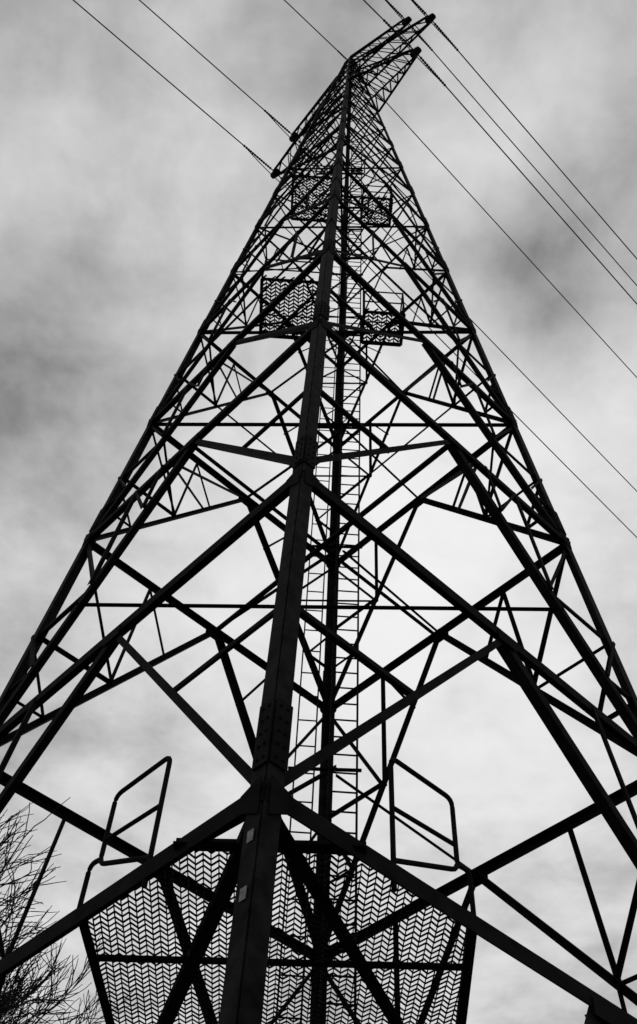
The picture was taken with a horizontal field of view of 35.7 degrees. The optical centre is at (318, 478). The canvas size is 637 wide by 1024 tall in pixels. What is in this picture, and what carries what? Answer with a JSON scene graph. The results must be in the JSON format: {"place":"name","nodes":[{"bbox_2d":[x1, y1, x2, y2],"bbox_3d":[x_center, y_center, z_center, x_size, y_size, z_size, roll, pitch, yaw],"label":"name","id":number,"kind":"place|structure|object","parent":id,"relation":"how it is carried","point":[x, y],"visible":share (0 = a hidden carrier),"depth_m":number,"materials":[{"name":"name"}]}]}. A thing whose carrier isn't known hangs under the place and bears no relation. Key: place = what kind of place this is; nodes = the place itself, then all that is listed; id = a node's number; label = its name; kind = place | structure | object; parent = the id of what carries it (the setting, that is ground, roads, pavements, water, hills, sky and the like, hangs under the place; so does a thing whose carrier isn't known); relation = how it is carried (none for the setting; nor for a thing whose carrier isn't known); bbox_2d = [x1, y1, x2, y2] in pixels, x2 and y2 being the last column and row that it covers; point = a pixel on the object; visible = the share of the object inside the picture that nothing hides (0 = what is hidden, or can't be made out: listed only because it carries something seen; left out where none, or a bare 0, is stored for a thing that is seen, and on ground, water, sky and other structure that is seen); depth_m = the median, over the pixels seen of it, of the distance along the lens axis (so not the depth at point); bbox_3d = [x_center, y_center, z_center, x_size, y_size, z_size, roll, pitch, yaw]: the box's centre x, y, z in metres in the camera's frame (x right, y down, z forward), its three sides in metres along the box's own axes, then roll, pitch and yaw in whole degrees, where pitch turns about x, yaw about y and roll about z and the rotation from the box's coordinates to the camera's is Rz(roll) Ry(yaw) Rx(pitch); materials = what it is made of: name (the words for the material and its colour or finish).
{"place":"outdoors","nodes":[
{"label":"outdoors","id":0,"kind":"place"},
{"bbox_2d":[0,0,636,1023],"label":"sky","id":1,"kind":"structure","parent":0,"point":[127,210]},
{"label":"ground","id":2,"kind":"structure","parent":0,"visible":0},
{"bbox_2d":[0,797,135,1023],"bbox_3d":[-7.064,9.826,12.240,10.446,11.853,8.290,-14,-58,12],"label":"bare tree","id":3,"kind":"object","parent":2,"relation":"on","point":[8,1004],"visible":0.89,"depth_m":13.79,"materials":[{"name":"black plant"}]},
{"bbox_2d":[0,0,636,1023],"bbox_3d":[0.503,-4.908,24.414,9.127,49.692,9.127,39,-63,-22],"label":"transmission tower","id":4,"kind":"structure","parent":2,"relation":"on","point":[262,842],"depth_m":12.54,"materials":[{"name":"metal"}]},
{"bbox_2d":[73,0,636,537],"bbox_3d":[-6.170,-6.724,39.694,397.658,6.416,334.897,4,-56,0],"label":"overhead power line","id":5,"kind":"object","parent":4,"relation":"attached to","point":[337,234],"visible":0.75,"depth_m":39.51,"materials":[{"name":"black metal"}]},
{"bbox_2d":[139,0,636,491],"bbox_3d":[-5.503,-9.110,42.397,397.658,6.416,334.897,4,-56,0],"label":"overhead power line","id":6,"kind":"object","parent":4,"relation":"attached to","point":[385,231],"visible":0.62,"depth_m":44.37,"materials":[{"name":"black metal"}]},
{"bbox_2d":[284,0,636,377],"bbox_3d":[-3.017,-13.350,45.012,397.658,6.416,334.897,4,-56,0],"label":"overhead power line","id":7,"kind":"object","parent":4,"relation":"attached to","point":[468,193],"visible":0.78,"depth_m":47.62,"materials":[{"name":"black metal"}]},
{"bbox_2d":[363,0,636,303],"bbox_3d":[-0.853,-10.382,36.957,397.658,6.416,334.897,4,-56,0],"label":"overhead power line","id":8,"kind":"object","parent":4,"relation":"attached to","point":[498,146],"visible":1,"depth_m":38.35,"materials":[{"name":"black metal"}]},
{"bbox_2d":[385,0,636,285],"bbox_3d":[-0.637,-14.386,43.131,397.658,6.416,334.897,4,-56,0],"label":"overhead power line","id":9,"kind":"object","parent":4,"relation":"attached to","point":[511,141],"visible":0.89,"depth_m":45.32,"materials":[{"name":"black metal"}]},
{"bbox_2d":[411,0,636,258],"bbox_3d":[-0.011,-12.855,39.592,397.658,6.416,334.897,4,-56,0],"label":"overhead power line","id":10,"kind":"object","parent":4,"relation":"attached to","point":[522,126],"visible":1,"depth_m":41.35,"materials":[{"name":"black metal"}]}
]}

